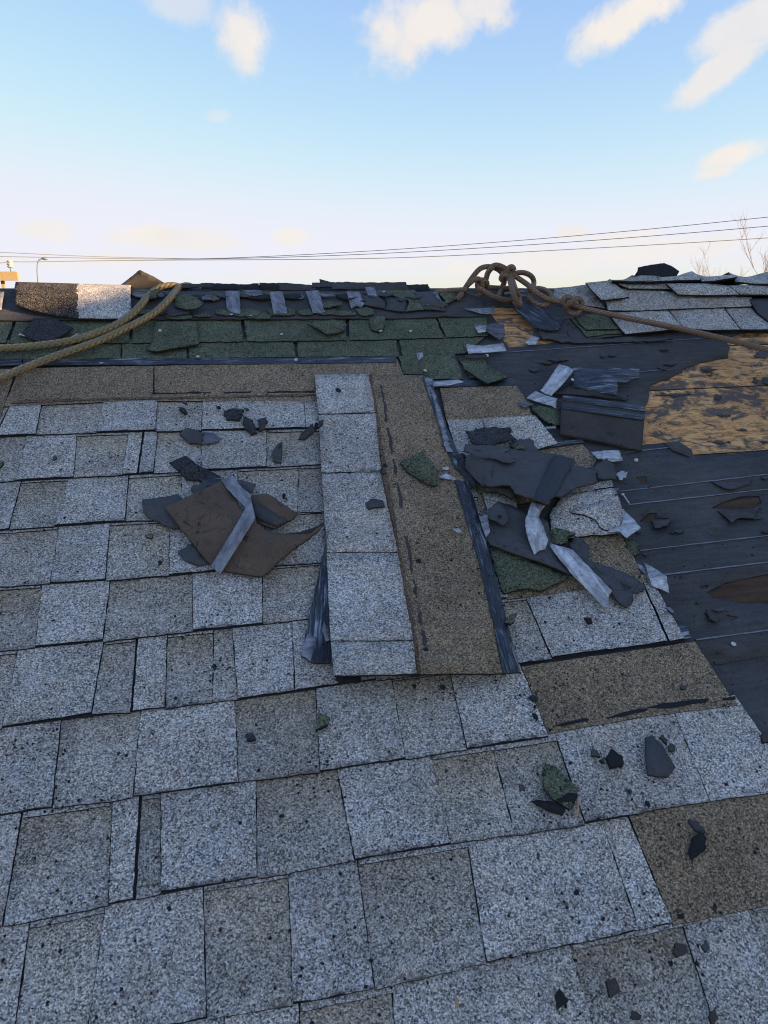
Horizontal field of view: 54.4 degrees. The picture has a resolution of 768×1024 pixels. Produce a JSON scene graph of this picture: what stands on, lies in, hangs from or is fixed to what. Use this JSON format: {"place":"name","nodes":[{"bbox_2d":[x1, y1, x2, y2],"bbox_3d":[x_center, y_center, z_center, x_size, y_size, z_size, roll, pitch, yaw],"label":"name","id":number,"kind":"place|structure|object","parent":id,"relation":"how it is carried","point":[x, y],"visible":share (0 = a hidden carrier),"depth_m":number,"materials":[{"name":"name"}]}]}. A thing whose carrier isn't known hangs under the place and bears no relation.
{"place":"outdoors","nodes":[
{"label":"outdoors","id":0,"kind":"place"},
{"bbox_2d":[0,217,766,258],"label":"overhead cable","id":1,"kind":"object","parent":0,"point":[389,249],"visible":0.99,"depth_m":17.07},
{"bbox_2d":[0,226,767,258],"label":"overhead cable","id":2,"kind":"object","parent":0,"point":[402,252],"visible":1,"depth_m":16.56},
{"bbox_2d":[0,0,767,287],"label":"sky","id":3,"kind":"structure","parent":0,"point":[146,129],"materials":[{"name":"blue"}]},
{"label":"ground","id":4,"kind":"structure","parent":0,"visible":0},
{"bbox_2d":[0,260,18,287],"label":"utility pole","id":5,"kind":"object","parent":4,"relation":"on","point":[10,275],"visible":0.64,"depth_m":12.15,"materials":[{"name":"paint"}]},
{"bbox_2d":[0,238,762,262],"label":"overhead cable","id":6,"kind":"object","parent":5,"relation":"attached to","point":[373,258],"visible":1,"depth_m":14.50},
{"bbox_2d":[0,271,767,1023],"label":"house","id":7,"kind":"structure","parent":4,"relation":"on","point":[702,453],"depth_m":1.17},
{"bbox_2d":[0,292,3,309],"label":"film tab","id":8,"kind":"object","parent":7,"relation":"on","point":[1,297],"visible":1,"depth_m":1.98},
{"bbox_2d":[20,318,72,341],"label":"shingle scrap","id":9,"kind":"object","parent":7,"relation":"on","point":[40,329],"visible":0.94,"depth_m":1.90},
{"bbox_2d":[14,282,132,319],"bbox_3d":[-0.849,-0.577,2.054,0.317,0.075,0.294,-4,44,-11],"label":"bent shingle","id":10,"kind":"object","parent":7,"relation":"on","point":[89,301],"visible":0.94,"depth_m":2.00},
{"bbox_2d":[0,282,179,351],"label":"rope","id":11,"kind":"object","parent":7,"relation":"on","point":[138,307],"visible":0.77,"depth_m":1.88,"materials":[{"name":"fabric"}]},
{"bbox_2d":[0,282,191,381],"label":"rope","id":12,"kind":"object","parent":7,"relation":"on","point":[159,308],"visible":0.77,"depth_m":1.85,"materials":[{"name":"fabric"}]},
{"bbox_2d":[121,270,163,287],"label":"standing scrap","id":13,"kind":"object","parent":7,"relation":"on","point":[139,279],"visible":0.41,"depth_m":2.17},
{"bbox_2d":[149,287,160,299],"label":"shingle scrap","id":14,"kind":"object","parent":7,"relation":"on","point":[154,293],"visible":1,"depth_m":2.05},
{"bbox_2d":[142,494,181,528],"bbox_3d":[-0.430,0.001,1.454,0.080,0.008,0.095,-4,44,-11],"label":"felt scrap","id":15,"kind":"object","parent":7,"relation":"on","point":[154,510],"visible":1,"depth_m":1.46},
{"bbox_2d":[147,321,198,352],"bbox_3d":[-0.545,-0.455,1.935,0.127,0.008,0.155,-4,44,-11],"label":"shingle scrap","id":16,"kind":"object","parent":7,"relation":"on","point":[182,334],"visible":1,"depth_m":1.93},
{"bbox_2d":[163,301,191,316],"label":"felt scrap","id":17,"kind":"object","parent":7,"relation":"on","point":[170,310],"visible":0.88,"depth_m":2.01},
{"bbox_2d":[174,294,203,310],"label":"shingle scrap","id":18,"kind":"object","parent":7,"relation":"on","point":[186,302],"visible":0.94,"depth_m":2.03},
{"bbox_2d":[179,428,203,444],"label":"shingle scrap","id":19,"kind":"object","parent":7,"relation":"on","point":[191,436],"visible":1,"depth_m":1.64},
{"bbox_2d":[178,543,208,566],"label":"felt scrap","id":20,"kind":"object","parent":7,"relation":"on","point":[190,553],"visible":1,"depth_m":1.38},
{"bbox_2d":[169,456,220,481],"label":"shingle scrap","id":21,"kind":"object","parent":7,"relation":"on","point":[189,468],"visible":1,"depth_m":1.54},
{"bbox_2d":[191,483,207,492],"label":"felt scrap","id":22,"kind":"object","parent":7,"relation":"on","point":[196,488],"visible":0.72,"depth_m":1.51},
{"bbox_2d":[200,477,221,485],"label":"felt scrap","id":23,"kind":"object","parent":7,"relation":"on","point":[210,481],"visible":0.92,"depth_m":1.53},
{"bbox_2d":[201,432,221,443],"bbox_3d":[-0.379,-0.163,1.640,0.049,0.004,0.041,-4,43,-11],"label":"torn film","id":24,"kind":"object","parent":7,"relation":"on","point":[208,438],"visible":1,"depth_m":1.64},
{"bbox_2d":[226,291,240,313],"bbox_3d":[-0.415,-0.585,2.079,0.061,0.007,0.131,-14,47,-21],"label":"film tab","id":25,"kind":"object","parent":7,"relation":"on","point":[233,302],"visible":1,"depth_m":2.08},
{"bbox_2d":[223,408,243,421],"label":"shingle scrap","id":26,"kind":"object","parent":7,"relation":"on","point":[232,414],"visible":1,"depth_m":1.71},
{"bbox_2d":[164,481,322,577],"bbox_3d":[-0.270,0.015,1.423,0.291,0.054,0.256,-4,44,-11],"label":"upturned shingle","id":27,"kind":"object","parent":7,"relation":"on","point":[206,519],"visible":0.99,"depth_m":1.41,"materials":[{"name":"brown"}]},
{"bbox_2d":[211,498,254,573],"bbox_3d":[-0.275,0.043,1.399,0.041,0.029,0.182,12,43,6],"label":"film strip","id":28,"kind":"object","parent":27,"relation":"on","point":[235,537],"visible":1,"depth_m":1.38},
{"bbox_2d":[221,477,250,506],"bbox_3d":[-0.288,-0.042,1.480,0.033,0.007,0.104,-28,53,-32],"label":"film strip","id":29,"kind":"object","parent":27,"relation":"on","point":[241,495],"visible":1,"depth_m":1.48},
{"bbox_2d":[237,480,255,493],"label":"felt scrap","id":30,"kind":"object","parent":7,"relation":"on","point":[248,486],"visible":0.84,"depth_m":1.52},
{"bbox_2d":[242,416,256,435],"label":"shingle scrap","id":31,"kind":"object","parent":7,"relation":"on","point":[248,424],"visible":1,"depth_m":1.68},
{"bbox_2d":[245,732,255,741],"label":"asphalt crumb","id":32,"kind":"object","parent":7,"relation":"on","point":[250,737],"visible":1,"depth_m":1.11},
{"bbox_2d":[258,417,267,431],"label":"shingle scrap","id":33,"kind":"object","parent":7,"relation":"on","point":[262,422],"visible":1,"depth_m":1.69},
{"bbox_2d":[251,493,296,529],"bbox_3d":[-0.223,-0.004,1.463,0.102,0.024,0.091,-4,44,-11],"label":"shingle scrap","id":34,"kind":"object","parent":7,"relation":"on","point":[272,512],"visible":0.84,"depth_m":1.46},
{"bbox_2d":[269,291,286,313],"bbox_3d":[-0.297,-0.589,2.098,0.069,0.008,0.125,-16,47,-23],"label":"film tab","id":35,"kind":"object","parent":7,"relation":"on","point":[278,302],"visible":1,"depth_m":2.10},
{"bbox_2d":[273,442,282,463],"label":"shingle scrap","id":36,"kind":"object","parent":7,"relation":"on","point":[277,453],"visible":1,"depth_m":1.62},
{"bbox_2d":[287,522,323,534],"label":"shingle scrap","id":37,"kind":"object","parent":7,"relation":"on","point":[308,531],"visible":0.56,"depth_m":1.41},
{"bbox_2d":[298,419,323,440],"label":"shingle scrap","id":38,"kind":"object","parent":7,"relation":"on","point":[309,431],"visible":1,"depth_m":1.66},
{"bbox_2d":[306,290,324,312],"bbox_3d":[-0.193,-0.597,2.121,0.066,0.008,0.124,-17,47,-24],"label":"film tab","id":39,"kind":"object","parent":7,"relation":"on","point":[315,301],"visible":1,"depth_m":2.12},
{"bbox_2d":[301,544,332,663],"bbox_3d":[-0.097,0.150,1.332,0.084,0.012,0.298,3,42,-4],"label":"strip","id":40,"kind":"object","parent":7,"relation":"on","point":[317,619],"visible":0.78,"depth_m":1.29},
{"bbox_2d":[301,634,315,661],"bbox_3d":[-0.125,0.225,1.239,0.028,0.003,0.060,-4,44,-11],"label":"torn film","id":41,"kind":"object","parent":40,"relation":"on","point":[308,648],"visible":1,"depth_m":1.24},
{"bbox_2d":[322,622,329,641],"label":"torn film","id":42,"kind":"object","parent":40,"relation":"on","point":[326,631],"visible":0.86,"depth_m":1.26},
{"bbox_2d":[315,713,329,732],"bbox_3d":[-0.095,0.321,1.145,0.024,0.013,0.027,-4,43,-11],"label":"asphalt crumb","id":43,"kind":"object","parent":7,"relation":"on","point":[323,721],"visible":1,"depth_m":1.14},
{"bbox_2d":[308,319,346,334],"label":"shingle scrap","id":44,"kind":"object","parent":7,"relation":"on","point":[331,327],"visible":1,"depth_m":2.03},
{"bbox_2d":[319,293,335,296],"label":"torn film","id":45,"kind":"object","parent":7,"relation":"on","point":[327,294],"visible":1,"depth_m":2.16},
{"bbox_2d":[335,677,360,683],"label":"torn strip","id":46,"kind":"object","parent":7,"relation":"on","point":[353,680],"visible":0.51,"depth_m":1.21,"materials":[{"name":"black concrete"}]},
{"bbox_2d":[347,291,363,307],"bbox_3d":[-0.086,-0.612,2.150,0.076,0.007,0.092,-27,52,-31],"label":"film tab","id":47,"kind":"object","parent":7,"relation":"on","point":[354,302],"visible":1,"depth_m":2.15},
{"bbox_2d":[365,287,377,295],"bbox_3d":[-0.032,-0.640,2.187,0.041,0.008,0.078,-18,48,-24],"label":"film tab","id":48,"kind":"object","parent":7,"relation":"on","point":[371,290],"visible":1,"depth_m":2.19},
{"bbox_2d":[369,316,384,332],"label":"shingle scrap","id":49,"kind":"object","parent":7,"relation":"on","point":[377,323],"visible":0.99,"depth_m":2.07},
{"bbox_2d":[0,285,767,1023],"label":"asphalt grit","id":50,"kind":"object","parent":7,"relation":"on","point":[670,963],"visible":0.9,"depth_m":1.08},
{"bbox_2d":[315,374,519,676],"bbox_3d":[0.021,-0.048,1.525,0.385,0.056,0.929,-4,44,-11],"label":"loose shingle","id":51,"kind":"object","parent":7,"relation":"on","point":[387,617],"visible":1,"depth_m":1.43,"materials":[{"name":"grey"}]},
{"bbox_2d":[365,499,384,509],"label":"shingle scrap","id":52,"kind":"object","parent":51,"relation":"on","point":[370,504],"visible":1,"depth_m":1.50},
{"bbox_2d":[400,451,438,486],"bbox_3d":[0.076,-0.091,1.597,0.073,0.019,0.111,-4,44,-11],"label":"shingle scrap","id":53,"kind":"object","parent":51,"relation":"on","point":[425,471],"visible":1,"depth_m":1.59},
{"bbox_2d":[438,473,454,479],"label":"torn film","id":54,"kind":"object","parent":51,"relation":"on","point":[446,476],"visible":1,"depth_m":1.59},
{"bbox_2d":[477,511,489,536],"bbox_3d":[0.201,0.021,1.495,0.018,0.011,0.079,-4,44,-11],"label":"torn film","id":55,"kind":"object","parent":51,"relation":"on","point":[484,523],"visible":1,"depth_m":1.49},
{"bbox_2d":[433,379,462,386],"bbox_3d":[0.161,-0.326,1.887,0.088,0.005,0.022,-4,43,-11],"label":"torn film","id":56,"kind":"object","parent":7,"relation":"on","point":[445,382],"visible":0.98,"depth_m":1.89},
{"bbox_2d":[451,453,479,487],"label":"felt scrap","id":57,"kind":"object","parent":7,"relation":"on","point":[466,475],"visible":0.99,"depth_m":1.61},
{"bbox_2d":[451,355,488,358],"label":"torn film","id":58,"kind":"object","parent":7,"relation":"on","point":[475,356],"visible":1,"depth_m":1.99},
{"bbox_2d":[463,307,495,313],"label":"torn film","id":59,"kind":"object","parent":7,"relation":"on","point":[488,310],"visible":1,"depth_m":2.17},
{"bbox_2d":[475,325,485,332],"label":"torn film","id":60,"kind":"object","parent":7,"relation":"on","point":[480,328],"visible":1,"depth_m":2.09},
{"bbox_2d":[466,343,505,353],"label":"film strip","id":61,"kind":"object","parent":7,"relation":"on","point":[491,348],"visible":1,"depth_m":2.02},
{"bbox_2d":[465,427,516,444],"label":"shingle scrap","id":62,"kind":"object","parent":7,"relation":"on","point":[488,436],"visible":0.89,"depth_m":1.72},
{"bbox_2d":[486,323,504,339],"bbox_3d":[0.317,-0.509,2.098,0.069,0.013,0.077,-4,44,-11],"label":"torn film","id":63,"kind":"object","parent":7,"relation":"on","point":[497,330],"visible":1,"depth_m":2.10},
{"bbox_2d":[482,486,514,499],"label":"shingle scrap","id":64,"kind":"object","parent":7,"relation":"on","point":[507,492],"visible":0.96,"depth_m":1.56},
{"bbox_2d":[504,612,517,625],"bbox_3d":[0.223,0.189,1.308,0.027,0.017,0.018,-4,44,-11],"label":"asphalt crumb","id":65,"kind":"object","parent":7,"relation":"on","point":[510,621],"visible":1,"depth_m":1.31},
{"bbox_2d":[504,290,532,296],"bbox_3d":[0.409,-0.660,2.258,0.094,0.020,0.012,-5,17,-13],"label":"steel hook","id":66,"kind":"object","parent":7,"relation":"on","point":[521,291],"visible":0.57,"depth_m":2.26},
{"bbox_2d":[509,438,538,450],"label":"felt scrap","id":67,"kind":"object","parent":7,"relation":"on","point":[529,443],"visible":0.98,"depth_m":1.71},
{"bbox_2d":[510,443,525,449],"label":"shingle scrap","id":68,"kind":"object","parent":67,"relation":"on","point":[518,446],"visible":1,"depth_m":1.69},
{"bbox_2d":[516,401,532,407],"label":"torn film","id":69,"kind":"object","parent":7,"relation":"on","point":[525,404],"visible":1,"depth_m":1.84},
{"bbox_2d":[489,548,567,594],"bbox_3d":[0.276,0.105,1.430,0.142,0.011,0.127,-4,43,-11],"label":"shingle scrap","id":70,"kind":"object","parent":7,"relation":"on","point":[528,574],"visible":0.97,"depth_m":1.42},
{"bbox_2d":[486,501,573,576],"bbox_3d":[0.271,0.052,1.479,0.141,0.019,0.223,-4,44,-11],"label":"felt sheet","id":71,"kind":"object","parent":7,"relation":"on","point":[511,535],"visible":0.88,"depth_m":1.47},
{"bbox_2d":[478,502,507,525],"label":"felt scrap","id":72,"kind":"object","parent":71,"relation":"on","point":[497,512],"visible":1,"depth_m":1.51,"materials":[{"name":"black"}]},
{"bbox_2d":[525,502,547,554],"bbox_3d":[0.301,0.031,1.478,0.045,0.021,0.133,5,43,-2],"label":"film strip","id":73,"kind":"object","parent":71,"relation":"on","point":[536,536],"visible":1,"depth_m":1.47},
{"bbox_2d":[525,336,538,344],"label":"torn film","id":74,"kind":"object","parent":7,"relation":"on","point":[532,340],"visible":1,"depth_m":2.09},
{"bbox_2d":[528,694,537,701],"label":"asphalt crumb","id":75,"kind":"object","parent":7,"relation":"on","point":[533,698],"visible":1,"depth_m":1.21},
{"bbox_2d":[511,300,560,330],"bbox_3d":[0.436,-0.574,2.175,0.077,0.021,0.186,-23,50,-29],"label":"felt strip","id":76,"kind":"object","parent":7,"relation":"on","point":[536,316],"visible":0.94,"depth_m":2.16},
{"bbox_2d":[482,449,596,504],"bbox_3d":[0.337,-0.079,1.596,0.271,0.038,0.219,-4,44,-11],"label":"felt sheet","id":77,"kind":"object","parent":7,"relation":"on","point":[542,477],"visible":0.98,"depth_m":1.60,"materials":[{"name":"fabric"}]},
{"bbox_2d":[465,454,492,486],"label":"felt scrap","id":78,"kind":"object","parent":77,"relation":"on","point":[477,468],"visible":1,"depth_m":1.60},
{"bbox_2d":[462,444,515,463],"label":"felt scrap","id":79,"kind":"object","parent":77,"relation":"on","point":[494,452],"visible":0.98,"depth_m":1.64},
{"bbox_2d":[529,405,560,425],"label":"shingle scrap","id":80,"kind":"object","parent":7,"relation":"on","point":[548,415],"visible":0.89,"depth_m":1.83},
{"bbox_2d":[526,391,556,408],"bbox_3d":[0.395,-0.278,1.859,0.073,0.011,0.079,-4,44,-11],"label":"film strip","id":81,"kind":"object","parent":80,"relation":"on","point":[536,396],"visible":1,"depth_m":1.86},
{"bbox_2d":[531,800,565,815],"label":"shingle scrap","id":82,"kind":"object","parent":7,"relation":"on","point":[553,807],"visible":1,"depth_m":1.07,"materials":[{"name":"black concrete"}]},
{"bbox_2d":[538,329,571,342],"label":"felt scrap","id":83,"kind":"object","parent":7,"relation":"on","point":[561,337],"visible":1,"depth_m":2.12,"materials":[{"name":"paper"}]},
{"bbox_2d":[540,364,573,395],"bbox_3d":[0.445,-0.338,1.913,0.045,0.017,0.140,24,45,18],"label":"film strip","id":84,"kind":"object","parent":7,"relation":"on","point":[560,375],"visible":1,"depth_m":1.91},
{"bbox_2d":[541,764,577,808],"bbox_3d":[0.258,0.401,1.094,0.045,0.018,0.071,-4,44,-11],"label":"shingle scrap","id":85,"kind":"object","parent":7,"relation":"on","point":[556,783],"visible":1,"depth_m":1.09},
{"bbox_2d":[554,988,568,1009],"bbox_3d":[0.213,0.585,0.897,0.016,0.010,0.020,-4,44,-11],"label":"asphalt crumb","id":86,"kind":"object","parent":7,"relation":"on","point":[561,999],"visible":1,"depth_m":0.90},
{"bbox_2d":[549,528,575,545],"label":"shingle scrap","id":87,"kind":"object","parent":7,"relation":"on","point":[559,536],"visible":0.99,"depth_m":1.48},
{"bbox_2d":[555,793,577,810],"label":"shingle scrap","id":88,"kind":"object","parent":7,"relation":"on","point":[569,797],"visible":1,"depth_m":1.08,"materials":[{"name":"black concrete"}]},
{"bbox_2d":[549,543,611,607],"bbox_3d":[0.375,0.116,1.413,0.047,0.015,0.172,-16,47,-23],"label":"film strip","id":89,"kind":"object","parent":7,"relation":"on","point":[589,579],"visible":1,"depth_m":1.41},
{"bbox_2d":[553,385,627,401],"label":"shingle scrap","id":90,"kind":"object","parent":7,"relation":"on","point":[570,391],"visible":0.98,"depth_m":1.90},
{"bbox_2d":[571,366,639,395],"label":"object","id":91,"kind":"object","parent":90,"relation":"on","point":[606,380],"visible":1,"depth_m":1.94,"materials":[{"name":"plastic"}]},
{"bbox_2d":[590,748,599,757],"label":"asphalt crumb","id":92,"kind":"object","parent":7,"relation":"on","point":[595,753],"visible":1,"depth_m":1.14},
{"bbox_2d":[434,262,767,352],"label":"knotted rope","id":93,"kind":"object","parent":7,"relation":"on","point":[509,274],"visible":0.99,"depth_m":2.21,"materials":[{"name":"fabric"}]},
{"bbox_2d":[560,395,644,451],"bbox_3d":[0.533,-0.218,1.803,0.250,0.033,0.206,-4,44,-11],"label":"tar banded plate","id":94,"kind":"object","parent":7,"relation":"on","point":[613,423],"visible":1,"depth_m":1.80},
{"bbox_2d":[588,458,616,480],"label":"felt scrap","id":95,"kind":"object","parent":7,"relation":"on","point":[604,469],"visible":1,"depth_m":1.65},
{"bbox_2d":[568,536,645,607],"bbox_3d":[0.431,0.111,1.434,0.108,0.010,0.186,-4,44,-11],"label":"felt scrap","id":96,"kind":"object","parent":7,"relation":"on","point":[623,587],"visible":1,"depth_m":1.42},
{"bbox_2d":[591,450,622,461],"bbox_3d":[0.515,-0.129,1.714,0.069,0.007,0.039,-4,44,-11],"label":"torn film","id":97,"kind":"object","parent":7,"relation":"on","point":[612,455],"visible":0.98,"depth_m":1.72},
{"bbox_2d":[605,978,619,997],"bbox_3d":[0.279,0.580,0.910,0.014,0.012,0.018,-4,44,-11],"label":"asphalt crumb","id":98,"kind":"object","parent":7,"relation":"on","point":[612,987],"visible":1,"depth_m":0.91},
{"bbox_2d":[605,748,623,769],"bbox_3d":[0.351,0.376,1.140,0.023,0.013,0.030,-4,44,-11],"label":"asphalt crumb","id":99,"kind":"object","parent":7,"relation":"on","point":[613,758],"visible":1,"depth_m":1.13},
{"bbox_2d":[567,331,672,343],"bbox_3d":[0.681,-0.507,2.156,0.320,0.009,0.065,-4,44,-11],"label":"shingle scrap","id":100,"kind":"object","parent":7,"relation":"on","point":[630,339],"visible":1,"depth_m":2.14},
{"bbox_2d":[616,471,627,479],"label":"torn film","id":101,"kind":"object","parent":7,"relation":"on","point":[620,475],"visible":1,"depth_m":1.67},
{"bbox_2d":[608,512,640,537],"bbox_3d":[0.480,0.027,1.514,0.067,0.014,0.076,-4,44,-11],"label":"torn film","id":102,"kind":"object","parent":7,"relation":"on","point":[628,527],"visible":1,"depth_m":1.51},
{"bbox_2d":[623,537,638,556],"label":"shingle scrap","id":103,"kind":"object","parent":7,"relation":"on","point":[633,544],"visible":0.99,"depth_m":1.51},
{"bbox_2d":[630,1010,641,1019],"bbox_3d":[0.300,0.601,0.892,0.014,0.004,0.010,-4,43,-11],"label":"asphalt crumb","id":104,"kind":"object","parent":7,"relation":"on","point":[635,1015],"visible":1,"depth_m":0.89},
{"bbox_2d":[636,563,646,575],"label":"torn film","id":105,"kind":"object","parent":7,"relation":"on","point":[642,568],"visible":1,"depth_m":1.45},
{"bbox_2d":[634,263,678,276],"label":"felt scrap","id":106,"kind":"object","parent":7,"relation":"on","point":[663,270],"visible":0.62,"depth_m":2.39,"materials":[{"name":"black concrete"}]},
{"bbox_2d":[644,563,668,592],"bbox_3d":[0.526,0.125,1.437,0.035,0.015,0.073,-4,44,-11],"label":"torn film","id":107,"kind":"object","parent":7,"relation":"on","point":[657,579],"visible":1,"depth_m":1.43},
{"bbox_2d":[645,735,674,777],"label":"felt scrap","id":108,"kind":"object","parent":7,"relation":"on","point":[659,763],"visible":1,"depth_m":1.14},
{"bbox_2d":[659,735,667,745],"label":"asphalt crumb","id":109,"kind":"object","parent":7,"relation":"on","point":[663,739],"visible":1,"depth_m":1.17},
{"bbox_2d":[667,743,675,752],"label":"asphalt crumb","id":110,"kind":"object","parent":7,"relation":"on","point":[671,747],"visible":1,"depth_m":1.16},
{"bbox_2d":[672,943,686,957],"bbox_3d":[0.375,0.556,0.949,0.018,0.012,0.015,-4,43,-11],"label":"asphalt crumb","id":111,"kind":"object","parent":7,"relation":"on","point":[679,949],"visible":1,"depth_m":0.95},
{"bbox_2d":[687,820,704,833],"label":"shingle scrap","id":112,"kind":"object","parent":7,"relation":"on","point":[696,826],"visible":1,"depth_m":1.07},
{"bbox_2d":[688,831,705,861],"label":"shingle scrap","id":113,"kind":"object","parent":7,"relation":"on","point":[697,846],"visible":1,"depth_m":1.05,"materials":[{"name":"black concrete"}]},
{"bbox_2d":[701,940,709,952],"bbox_3d":[0.411,0.555,0.955,0.009,0.006,0.014,-4,43,-11],"label":"asphalt crumb","id":114,"kind":"object","parent":7,"relation":"on","point":[705,946],"visible":1,"depth_m":0.95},
{"bbox_2d":[708,1010,716,1023],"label":"asphalt crumb","id":115,"kind":"object","parent":7,"relation":"on","point":[712,1018],"visible":1,"depth_m":0.90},
{"bbox_2d":[760,733,767,743],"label":"asphalt crumb","id":116,"kind":"object","parent":7,"relation":"on","point":[764,738],"visible":1,"depth_m":1.19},
{"bbox_2d":[690,242,750,275],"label":"bare tree","id":117,"kind":"object","parent":4,"relation":"on","point":[709,265],"visible":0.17,"depth_m":64.32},
{"bbox_2d":[734,213,767,272],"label":"bare tree","id":118,"kind":"object","parent":4,"relation":"on","point":[765,260],"visible":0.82,"depth_m":46.31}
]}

